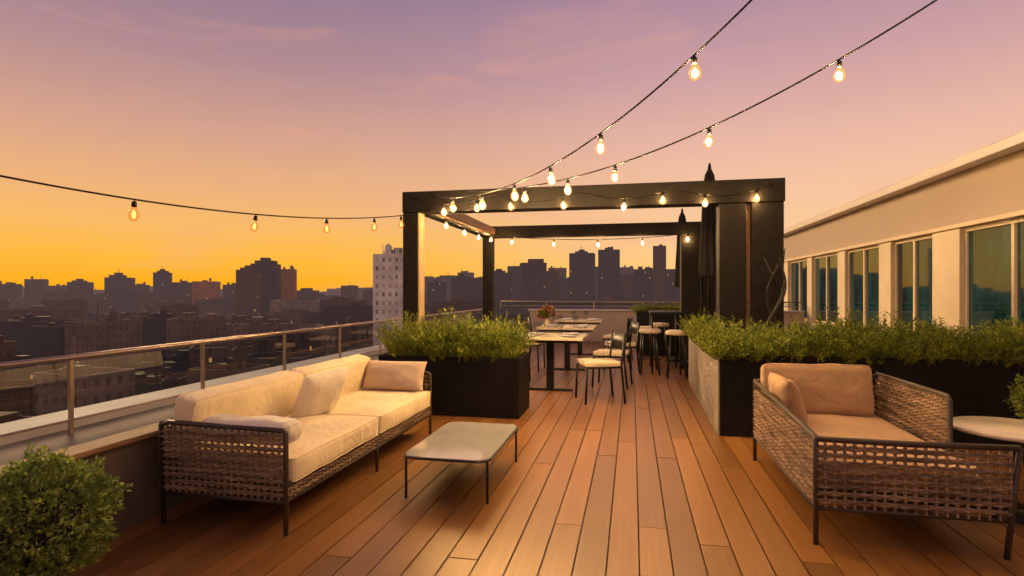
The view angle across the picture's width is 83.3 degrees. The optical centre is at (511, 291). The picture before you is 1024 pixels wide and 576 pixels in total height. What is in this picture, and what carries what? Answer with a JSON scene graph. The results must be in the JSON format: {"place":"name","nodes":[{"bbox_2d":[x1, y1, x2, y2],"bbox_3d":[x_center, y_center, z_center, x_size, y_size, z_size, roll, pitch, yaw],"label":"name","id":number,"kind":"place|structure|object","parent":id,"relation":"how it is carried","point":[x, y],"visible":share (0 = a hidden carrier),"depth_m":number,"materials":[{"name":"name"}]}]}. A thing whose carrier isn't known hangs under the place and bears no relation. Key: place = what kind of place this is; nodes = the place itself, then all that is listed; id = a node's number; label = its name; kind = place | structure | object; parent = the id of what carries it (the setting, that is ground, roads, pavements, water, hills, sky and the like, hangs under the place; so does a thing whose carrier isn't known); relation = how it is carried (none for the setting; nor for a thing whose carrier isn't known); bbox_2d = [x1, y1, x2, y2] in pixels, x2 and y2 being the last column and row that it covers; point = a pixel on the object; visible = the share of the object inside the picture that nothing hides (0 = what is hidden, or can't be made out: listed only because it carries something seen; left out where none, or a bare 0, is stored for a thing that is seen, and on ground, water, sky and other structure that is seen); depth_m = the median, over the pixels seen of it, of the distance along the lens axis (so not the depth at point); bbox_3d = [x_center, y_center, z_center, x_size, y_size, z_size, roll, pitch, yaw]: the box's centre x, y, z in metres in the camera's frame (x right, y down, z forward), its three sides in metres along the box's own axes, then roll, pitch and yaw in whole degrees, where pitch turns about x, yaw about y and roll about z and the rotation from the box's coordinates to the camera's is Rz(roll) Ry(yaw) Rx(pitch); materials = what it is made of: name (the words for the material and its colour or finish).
{"place":"outdoors","nodes":[
{"label":"outdoors","id":0,"kind":"place"},
{"bbox_2d":[0,281,21,300],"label":"city tower","id":1,"kind":"structure","parent":0,"point":[10,290],"depth_m":713.47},
{"bbox_2d":[0,353,32,415],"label":"city building","id":2,"kind":"structure","parent":0,"point":[16,395],"depth_m":103.71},
{"bbox_2d":[24,276,48,297],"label":"city tower","id":3,"kind":"structure","parent":0,"point":[36,288],"depth_m":732.29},
{"bbox_2d":[0,314,81,351],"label":"city building","id":4,"kind":"structure","parent":0,"point":[17,330],"depth_m":249.95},
{"bbox_2d":[0,306,82,320],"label":"city building","id":5,"kind":"structure","parent":0,"point":[57,313],"depth_m":375.13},
{"bbox_2d":[32,323,64,367],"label":"city building","id":6,"kind":"structure","parent":0,"point":[48,339],"depth_m":218.74,"materials":[{"name":"concrete"}]},
{"bbox_2d":[43,289,85,299],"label":"city building","id":7,"kind":"structure","parent":0,"point":[64,295],"depth_m":646.32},
{"bbox_2d":[42,298,87,319],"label":"city building","id":8,"kind":"structure","parent":0,"point":[77,303],"depth_m":470.12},
{"bbox_2d":[67,279,93,294],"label":"city tower","id":9,"kind":"structure","parent":0,"point":[83,285],"depth_m":692.92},
{"bbox_2d":[33,337,134,415],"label":"city building","id":10,"kind":"structure","parent":0,"point":[94,385],"depth_m":104.31,"materials":[{"name":"brick"}]},
{"bbox_2d":[77,291,114,313],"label":"city building","id":11,"kind":"structure","parent":0,"point":[106,303],"depth_m":632.41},
{"bbox_2d":[65,302,142,366],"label":"city building","id":12,"kind":"structure","parent":0,"point":[110,331],"depth_m":209.58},
{"bbox_2d":[129,307,181,357],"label":"city building","id":13,"kind":"structure","parent":0,"point":[154,328],"depth_m":261.72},
{"bbox_2d":[135,366,187,395],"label":"city building","id":14,"kind":"structure","parent":0,"point":[145,383],"depth_m":145.72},
{"bbox_2d":[153,269,171,292],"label":"city tower","id":15,"kind":"structure","parent":0,"point":[162,279],"depth_m":653.60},
{"bbox_2d":[145,290,179,300],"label":"city building","id":16,"kind":"structure","parent":0,"point":[167,295],"depth_m":631.41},
{"bbox_2d":[136,300,191,312],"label":"city building","id":17,"kind":"structure","parent":0,"point":[141,306],"depth_m":499.46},
{"bbox_2d":[160,303,198,316],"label":"city building","id":18,"kind":"structure","parent":0,"point":[177,309],"depth_m":390.43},
{"bbox_2d":[166,312,231,356],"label":"city building","id":19,"kind":"structure","parent":0,"point":[187,327],"depth_m":250.27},
{"bbox_2d":[192,278,220,304],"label":"city tower","id":20,"kind":"structure","parent":0,"point":[205,289],"depth_m":629.94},
{"bbox_2d":[189,335,257,368],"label":"city building","id":21,"kind":"structure","parent":0,"point":[217,353],"depth_m":192.14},
{"bbox_2d":[188,340,270,384],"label":"city building","id":22,"kind":"structure","parent":0,"point":[237,362],"depth_m":103.62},
{"bbox_2d":[236,265,261,315],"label":"city tower","id":23,"kind":"structure","parent":0,"point":[249,288],"depth_m":512.44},
{"bbox_2d":[226,310,292,342],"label":"city building","id":24,"kind":"structure","parent":0,"point":[252,324],"depth_m":243.55,"materials":[{"name":"concrete"}]},
{"bbox_2d":[250,258,280,316],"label":"city tower","id":25,"kind":"structure","parent":0,"point":[271,277],"depth_m":531.09,"materials":[{"name":"concrete"}]},
{"bbox_2d":[247,344,315,366],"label":"city building","id":26,"kind":"structure","parent":0,"point":[274,359],"depth_m":161.92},
{"bbox_2d":[281,265,296,299],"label":"city tower","id":27,"kind":"structure","parent":0,"point":[288,283],"depth_m":554.29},
{"bbox_2d":[253,326,325,357],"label":"city building","id":28,"kind":"structure","parent":0,"point":[303,342],"depth_m":199.14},
{"bbox_2d":[266,307,322,329],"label":"city building","id":29,"kind":"structure","parent":0,"point":[298,316],"depth_m":375.24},
{"bbox_2d":[270,297,320,311],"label":"city building","id":30,"kind":"structure","parent":0,"point":[304,304],"depth_m":503.37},
{"bbox_2d":[297,324,336,355],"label":"city building","id":31,"kind":"structure","parent":0,"point":[331,339],"depth_m":262.42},
{"bbox_2d":[319,295,367,310],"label":"city building","id":32,"kind":"structure","parent":0,"point":[338,301],"depth_m":456.89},
{"bbox_2d":[323,300,372,324],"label":"city building","id":33,"kind":"structure","parent":0,"point":[334,314],"depth_m":371.18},
{"bbox_2d":[336,317,372,350],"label":"city building","id":34,"kind":"structure","parent":0,"point":[358,336],"depth_m":270.96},
{"bbox_2d":[427,280,445,304],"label":"city tower","id":35,"kind":"structure","parent":0,"point":[436,290],"depth_m":611.03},
{"bbox_2d":[432,296,482,321],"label":"city building","id":36,"kind":"structure","parent":0,"point":[458,304],"depth_m":388.15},
{"bbox_2d":[0,0,1023,291],"label":"sky","id":37,"kind":"structure","parent":0,"point":[298,108],"materials":[{"name":"orange"}]},
{"bbox_2d":[507,263,520,299],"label":"city tower","id":38,"kind":"structure","parent":0,"point":[515,271],"depth_m":690.43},
{"bbox_2d":[521,259,546,313],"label":"city tower","id":39,"kind":"structure","parent":0,"point":[533,279],"depth_m":588.34,"materials":[{"name":"concrete"}]},
{"bbox_2d":[547,268,557,308],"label":"city tower","id":40,"kind":"structure","parent":0,"point":[552,284],"depth_m":612.69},
{"bbox_2d":[569,246,594,308],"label":"city tower","id":41,"kind":"structure","parent":0,"point":[581,274],"depth_m":589.20,"materials":[{"name":"concrete"}]},
{"bbox_2d":[598,247,619,308],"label":"city tower","id":42,"kind":"structure","parent":0,"point":[608,270],"depth_m":590.35,"materials":[{"name":"concrete"}]},
{"bbox_2d":[602,293,634,309],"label":"city building","id":43,"kind":"structure","parent":0,"point":[621,297],"depth_m":497.07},
{"label":"ground","id":44,"kind":"structure","parent":0,"visible":0},
{"bbox_2d":[0,336,14,369],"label":"city building","id":45,"kind":"structure","parent":44,"relation":"on","point":[7,348],"depth_m":154.00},
{"bbox_2d":[0,355,47,379],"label":"city building","id":46,"kind":"structure","parent":44,"relation":"on","point":[24,372],"depth_m":151.28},
{"bbox_2d":[104,269,134,293],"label":"city tower","id":47,"kind":"structure","parent":44,"relation":"on","point":[118,282],"depth_m":670.47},
{"bbox_2d":[104,290,144,312],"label":"city building","id":48,"kind":"structure","parent":44,"relation":"on","point":[125,301],"depth_m":647.10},
{"bbox_2d":[120,349,189,373],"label":"city building","id":49,"kind":"structure","parent":44,"relation":"on","point":[178,362],"depth_m":184.64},
{"bbox_2d":[194,298,235,316],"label":"city building","id":50,"kind":"structure","parent":44,"relation":"on","point":[224,307],"depth_m":598.49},
{"bbox_2d":[373,243,402,345],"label":"apartment block","id":51,"kind":"structure","parent":44,"relation":"on","point":[388,283],"depth_m":205.52,"materials":[{"name":"concrete"}]},
{"bbox_2d":[451,268,472,298],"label":"city tower","id":52,"kind":"structure","parent":44,"relation":"on","point":[461,285],"depth_m":591.19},
{"bbox_2d":[495,269,511,314],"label":"city tower","id":53,"kind":"structure","parent":44,"relation":"on","point":[503,285],"depth_m":589.52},
{"bbox_2d":[633,266,652,305],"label":"city tower","id":54,"kind":"structure","parent":44,"relation":"on","point":[642,284],"depth_m":611.04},
{"bbox_2d":[653,244,665,307],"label":"city tower","id":55,"kind":"structure","parent":44,"relation":"on","point":[659,259],"depth_m":594.63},
{"bbox_2d":[664,269,679,305],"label":"city tower","id":56,"kind":"structure","parent":44,"relation":"on","point":[671,292],"depth_m":590.42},
{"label":"roof slab","id":57,"kind":"structure","parent":44,"relation":"on","visible":0},
{"bbox_2d":[0,322,528,566],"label":"parapet wall","id":58,"kind":"structure","parent":57,"relation":"on","point":[125,442],"depth_m":3.83,"materials":[{"name":"concrete"}]},
{"bbox_2d":[0,309,482,437],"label":"railing","id":59,"kind":"object","parent":58,"relation":"on","point":[70,359],"visible":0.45,"depth_m":4.65,"materials":[{"name":"metal"}]},
{"bbox_2d":[572,348,699,575],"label":"deck underlay","id":60,"kind":"object","parent":57,"relation":"on","point":[637,491],"depth_m":3.96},
{"bbox_2d":[59,341,1023,575],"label":"deck floor","id":61,"kind":"structure","parent":60,"relation":"on","point":[747,516],"depth_m":3.56,"materials":[{"name":"brown wood"}]},
{"bbox_2d":[0,441,133,575],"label":"bush","id":62,"kind":"object","parent":61,"relation":"on","point":[48,525],"visible":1,"depth_m":2.57,"materials":[{"name":"green plant"}]},
{"bbox_2d":[158,354,431,535],"bbox_3d":[-1.455,1.001,4.582,0.899,0.800,2.454,0,0,12],"label":"sofa","id":63,"kind":"object","parent":61,"relation":"on","point":[286,432],"visible":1,"depth_m":3.72,"materials":[{"name":"fabric"}]},
{"bbox_2d":[378,352,528,418],"bbox_3d":[-0.669,1.065,6.840,1.660,0.670,0.680,0,0,12],"label":"planter","id":64,"kind":"object","parent":61,"relation":"on","point":[485,387],"visible":0.66,"depth_m":6.45,"materials":[{"name":"black metal"}]},
{"bbox_2d":[375,308,441,356],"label":"shrub","id":65,"kind":"object","parent":64,"relation":"on","point":[394,346],"visible":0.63,"depth_m":6.71,"materials":[{"name":"green plant"}]},
{"bbox_2d":[402,320,454,358],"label":"shrub","id":66,"kind":"object","parent":64,"relation":"on","point":[420,352],"visible":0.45,"depth_m":6.57,"materials":[{"name":"green plant"}]},
{"bbox_2d":[407,305,480,361],"bbox_3d":[-0.799,0.479,6.711,0.926,0.651,0.785,0,0,-26],"label":"shrub","id":67,"kind":"object","parent":64,"relation":"in","point":[434,339],"visible":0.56,"depth_m":6.54,"materials":[{"name":"green plant"}]},
{"bbox_2d":[433,323,490,361],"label":"shrub","id":68,"kind":"object","parent":64,"relation":"in","point":[465,354],"visible":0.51,"depth_m":6.46,"materials":[{"name":"green plant"}]},
{"bbox_2d":[448,322,509,361],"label":"shrub","id":69,"kind":"object","parent":64,"relation":"in","point":[473,354],"visible":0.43,"depth_m":6.45,"materials":[{"name":"green plant"}]},
{"bbox_2d":[463,310,528,361],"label":"shrub","id":70,"kind":"object","parent":64,"relation":"in","point":[504,353],"visible":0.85,"depth_m":6.45,"materials":[{"name":"green plant"}]},
{"bbox_2d":[477,312,539,355],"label":"shrub","id":71,"kind":"object","parent":64,"relation":"in","point":[525,345],"visible":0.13,"depth_m":6.84,"materials":[{"name":"green plant"}]},
{"bbox_2d":[404,422,517,503],"bbox_3d":[-0.344,1.250,4.331,0.620,0.299,1.080,0,0,12],"label":"coffee table","id":72,"kind":"object","parent":61,"relation":"on","point":[469,442],"visible":1,"depth_m":4.16,"materials":[{"name":"stone"}]},
{"bbox_2d":[524,333,587,390],"bbox_3d":[0.546,1.008,8.211,1.000,0.785,0.900,0,0,12],"label":"dining table","id":73,"kind":"object","parent":61,"relation":"on","point":[549,339],"visible":0.7,"depth_m":8.16,"materials":[{"name":"stone"}]},
{"bbox_2d":[536,325,596,370],"bbox_3d":[0.995,1.008,10.365,1.000,0.785,0.900,0,0,12],"label":"dining table","id":74,"kind":"object","parent":61,"relation":"on","point":[571,328],"visible":0.82,"depth_m":10.19,"materials":[{"name":"wood"}]},
{"bbox_2d":[555,318,602,354],"bbox_3d":[1.515,1.008,12.861,1.000,0.785,0.900,0,0,12],"label":"dining table","id":75,"kind":"object","parent":61,"relation":"on","point":[581,321],"visible":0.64,"depth_m":12.51,"materials":[{"name":"beige metal"}]},
{"bbox_2d":[402,178,784,368],"bbox_3d":[1.267,0.060,9.021,4.560,2.680,4.320,0,0,12],"label":"pergola","id":76,"kind":"object","parent":61,"relation":"on","point":[749,234],"visible":0.74,"depth_m":6.92,"materials":[{"name":"paint"}]},
{"bbox_2d":[0,175,404,230],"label":"string light","id":77,"kind":"object","parent":76,"relation":"hanging from","point":[134,204],"visible":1,"depth_m":4.53,"materials":[{"name":"black metal"}]},
{"bbox_2d":[430,0,752,211],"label":"string light","id":78,"kind":"object","parent":76,"relation":"hanging from","point":[695,72],"visible":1,"depth_m":4.66,"materials":[{"name":"black metal"}]},
{"bbox_2d":[411,184,773,215],"bbox_3d":[0.820,-1.079,6.878,4.303,0.254,0.097,0,0,12],"label":"string light","id":79,"kind":"object","parent":76,"relation":"hanging from","point":[756,198],"visible":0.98,"depth_m":6.78,"materials":[{"name":"black metal"}]},
{"bbox_2d":[468,0,936,202],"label":"string light","id":80,"kind":"object","parent":76,"relation":"hanging from","point":[839,75],"visible":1,"depth_m":5.03,"materials":[{"name":"black metal"}]},
{"bbox_2d":[575,331,625,404],"bbox_3d":[1.145,0.960,7.432,0.563,0.883,0.510,0,0,-8],"label":"dining chair","id":81,"kind":"object","parent":61,"relation":"on","point":[618,339],"visible":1,"depth_m":7.25,"materials":[{"name":"fabric"}]},
{"bbox_2d":[591,326,632,388],"bbox_3d":[1.516,0.960,8.618,0.563,0.883,0.510,0,0,20],"label":"dining chair","id":82,"kind":"object","parent":61,"relation":"on","point":[604,353],"visible":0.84,"depth_m":8.44,"materials":[{"name":"black metal"}]},
{"bbox_2d":[638,328,661,375],"bbox_3d":[2.354,1.011,9.826,0.398,0.782,0.392,0,0,12],"label":"bar stool","id":83,"kind":"object","parent":61,"relation":"on","point":[655,331],"visible":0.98,"depth_m":9.70,"materials":[{"name":"fabric"}]},
{"bbox_2d":[636,312,678,355],"bbox_3d":[3.633,0.925,12.778,1.700,0.950,0.500,0,0,12],"label":"planter","id":84,"kind":"object","parent":61,"relation":"on","point":[643,318],"visible":0.26,"depth_m":12.60,"materials":[{"name":"metal"}]},
{"bbox_2d":[648,310,682,374],"bbox_3d":[2.720,0.870,10.261,0.540,1.060,1.100,0,0,12],"label":"bar table","id":85,"kind":"object","parent":61,"relation":"on","point":[669,312],"visible":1,"depth_m":9.82,"materials":[{"name":"paint"}]},
{"bbox_2d":[665,330,688,379],"bbox_3d":[2.694,1.011,9.398,0.398,0.782,0.392,0,0,12],"label":"bar stool","id":86,"kind":"object","parent":61,"relation":"on","point":[670,333],"visible":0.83,"depth_m":9.29,"materials":[{"name":"fabric"}]},
{"bbox_2d":[670,208,685,361],"bbox_3d":[3.468,-0.155,11.739,0.520,3.110,0.520,0,0,12],"label":"parasol","id":87,"kind":"object","parent":61,"relation":"on","point":[682,217],"visible":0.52,"depth_m":11.71,"materials":[{"name":"black fabric"}]},
{"bbox_2d":[689,338,706,412],"bbox_3d":[2.882,1.010,7.484,0.910,0.780,2.370,0,0,12],"label":"planter","id":88,"kind":"object","parent":61,"relation":"on","point":[697,370],"visible":0.15,"depth_m":7.43,"materials":[{"name":"concrete"}]},
{"bbox_2d":[698,163,716,321],"bbox_3d":[2.812,-0.575,8.199,0.308,2.530,0.308,0,0,20],"label":"parasol","id":89,"kind":"object","parent":88,"relation":"on","point":[707,259],"visible":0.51,"depth_m":8.13,"materials":[{"name":"fabric"}]},
{"bbox_2d":[707,354,1023,444],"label":"planter","id":90,"kind":"object","parent":61,"relation":"on","point":[980,389],"visible":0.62,"depth_m":5.26,"materials":[{"name":"black metal"},{"name":"concrete"},{"name":"soil"}]},
{"bbox_2d":[680,314,747,352],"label":"shrub","id":91,"kind":"object","parent":90,"relation":"in","point":[703,328],"visible":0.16,"depth_m":6.25,"materials":[{"name":"green plant"}]},
{"bbox_2d":[690,327,774,361],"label":"shrub","id":92,"kind":"object","parent":90,"relation":"in","point":[715,352],"visible":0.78,"depth_m":5.62,"materials":[{"name":"green plant"}]},
{"bbox_2d":[720,315,808,362],"bbox_3d":[2.463,0.453,5.653,0.834,0.462,0.907,0,0,25],"label":"shrub","id":93,"kind":"object","parent":90,"relation":"in","point":[758,355],"visible":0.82,"depth_m":5.50,"materials":[{"name":"green plant"}]},
{"bbox_2d":[764,248,786,328],"bbox_3d":[2.816,0.111,6.176,0.229,1.163,0.186,0,0,12],"label":"ornamental tree","id":94,"kind":"object","parent":90,"relation":"in","point":[771,318],"visible":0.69,"depth_m":6.16,"materials":[{"name":"brown plant"}]},
{"bbox_2d":[757,329,823,362],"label":"shrub","id":95,"kind":"object","parent":90,"relation":"on","point":[794,353],"visible":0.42,"depth_m":5.46,"materials":[{"name":"green plant"}]},
{"bbox_2d":[777,319,851,361],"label":"shrub","id":96,"kind":"object","parent":90,"relation":"in","point":[827,350],"visible":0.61,"depth_m":5.45,"materials":[{"name":"green plant"}]},
{"bbox_2d":[781,305,876,352],"bbox_3d":[3.223,0.402,5.795,0.946,0.566,0.810,0,0,-37],"label":"shrub","id":97,"kind":"object","parent":90,"relation":"in","point":[801,328],"visible":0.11,"depth_m":5.66,"materials":[{"name":"green plant"}]},
{"bbox_2d":[802,319,881,364],"bbox_3d":[3.130,0.463,5.513,0.698,0.440,0.729,0,0,31],"label":"shrub","id":98,"kind":"object","parent":90,"relation":"in","point":[851,356],"visible":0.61,"depth_m":5.36,"materials":[{"name":"green plant"}]},
{"bbox_2d":[832,322,924,364],"bbox_3d":[3.407,0.476,5.479,0.769,0.414,0.716,0,0,16],"label":"shrub","id":99,"kind":"object","parent":90,"relation":"in","point":[898,349],"visible":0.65,"depth_m":5.33,"materials":[{"name":"green plant"}]},
{"bbox_2d":[850,310,937,353],"bbox_3d":[3.697,0.426,5.667,0.833,0.514,0.872,0,0,15],"label":"shrub","id":100,"kind":"object","parent":90,"relation":"in","point":[893,325],"visible":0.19,"depth_m":5.50,"materials":[{"name":"green plant"}]},
{"bbox_2d":[871,334,930,365],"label":"shrub","id":101,"kind":"object","parent":90,"relation":"in","point":[911,356],"visible":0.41,"depth_m":5.26,"materials":[{"name":"green plant"}]},
{"bbox_2d":[893,318,968,365],"bbox_3d":[3.893,0.459,5.377,0.617,0.448,0.588,0,0,-34],"label":"shrub","id":102,"kind":"object","parent":90,"relation":"on","point":[933,352],"visible":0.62,"depth_m":5.24,"materials":[{"name":"green plant"}]},
{"bbox_2d":[910,316,1014,356],"bbox_3d":[4.218,0.455,5.524,0.867,0.458,0.940,0,0,-2],"label":"shrub","id":103,"kind":"object","parent":90,"relation":"in","point":[965,332],"visible":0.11,"depth_m":5.36,"materials":[{"name":"green plant"}]},
{"bbox_2d":[924,328,1012,365],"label":"shrub","id":104,"kind":"object","parent":90,"relation":"in","point":[973,356],"visible":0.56,"depth_m":5.16,"materials":[{"name":"green plant"}]},
{"bbox_2d":[955,330,1023,367],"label":"shrub","id":105,"kind":"object","parent":90,"relation":"in","point":[1011,362],"visible":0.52,"depth_m":5.12,"materials":[{"name":"green plant"}]},
{"bbox_2d":[969,316,1023,367],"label":"shrub","id":106,"kind":"object","parent":90,"relation":"in","point":[1018,344],"visible":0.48,"depth_m":5.22,"materials":[{"name":"green plant"}]},
{"bbox_2d":[753,363,1023,560],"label":"lounge chair","id":107,"kind":"object","parent":61,"relation":"on","point":[822,433],"visible":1,"depth_m":3.33,"materials":[{"name":"wicker"}]},
{"bbox_2d":[953,416,1023,523],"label":"side table","id":108,"kind":"object","parent":61,"relation":"on","point":[1010,431],"visible":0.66,"depth_m":3.63,"materials":[{"name":"stone"}]},
{"bbox_2d":[1003,373,1023,468],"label":"bush","id":109,"kind":"object","parent":61,"relation":"on","point":[1018,401],"visible":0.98,"depth_m":4.32,"materials":[{"name":"green plant"}]},
{"bbox_2d":[528,309,804,341],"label":"end wall","id":110,"kind":"structure","parent":57,"relation":"on","point":[614,320],"depth_m":16.27,"materials":[{"name":"paint"}]},
{"bbox_2d":[500,301,800,310],"bbox_3d":[3.676,0.381,16.170,8.224,0.239,0.040,0,0,12],"label":"railing","id":111,"kind":"object","parent":110,"relation":"on","point":[642,302],"visible":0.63,"depth_m":16.36,"materials":[{"name":"metal"}]},
{"bbox_2d":[784,130,1023,337],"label":"penthouse building","id":112,"kind":"structure","parent":57,"relation":"on","point":[945,240],"depth_m":9.06,"materials":[{"name":"paint"}]},
{"bbox_2d":[790,258,806,323],"bbox_3d":[8.047,-0.029,16.046,0.290,1.737,1.894,0,0,12],"label":"window","id":113,"kind":"structure","parent":112,"relation":"in","point":[798,268],"depth_m":16.21,"materials":[{"name":"glass"}]},
{"bbox_2d":[811,252,837,325],"bbox_3d":[7.578,-0.029,13.794,0.290,1.737,1.894,0,0,12],"label":"window","id":114,"kind":"structure","parent":112,"relation":"in","point":[825,266],"depth_m":13.79,"materials":[{"name":"glass"}]},
{"bbox_2d":[848,245,878,328],"bbox_3d":[7.119,-0.058,11.566,0.100,1.677,1.744,0,0,12],"label":"window","id":115,"kind":"structure","parent":112,"relation":"in","point":[863,263],"depth_m":11.55,"materials":[{"name":"glass"}]},
{"bbox_2d":[894,234,931,331],"bbox_3d":[6.691,-0.058,9.510,0.100,1.677,1.444,0,0,12],"label":"window","id":116,"kind":"structure","parent":112,"relation":"in","point":[912,256],"depth_m":9.53,"materials":[{"name":"glass"}]},
{"bbox_2d":[964,217,1023,337],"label":"window","id":117,"kind":"structure","parent":112,"relation":"in","point":[993,252],"depth_m":7.46,"materials":[{"name":"glass"}]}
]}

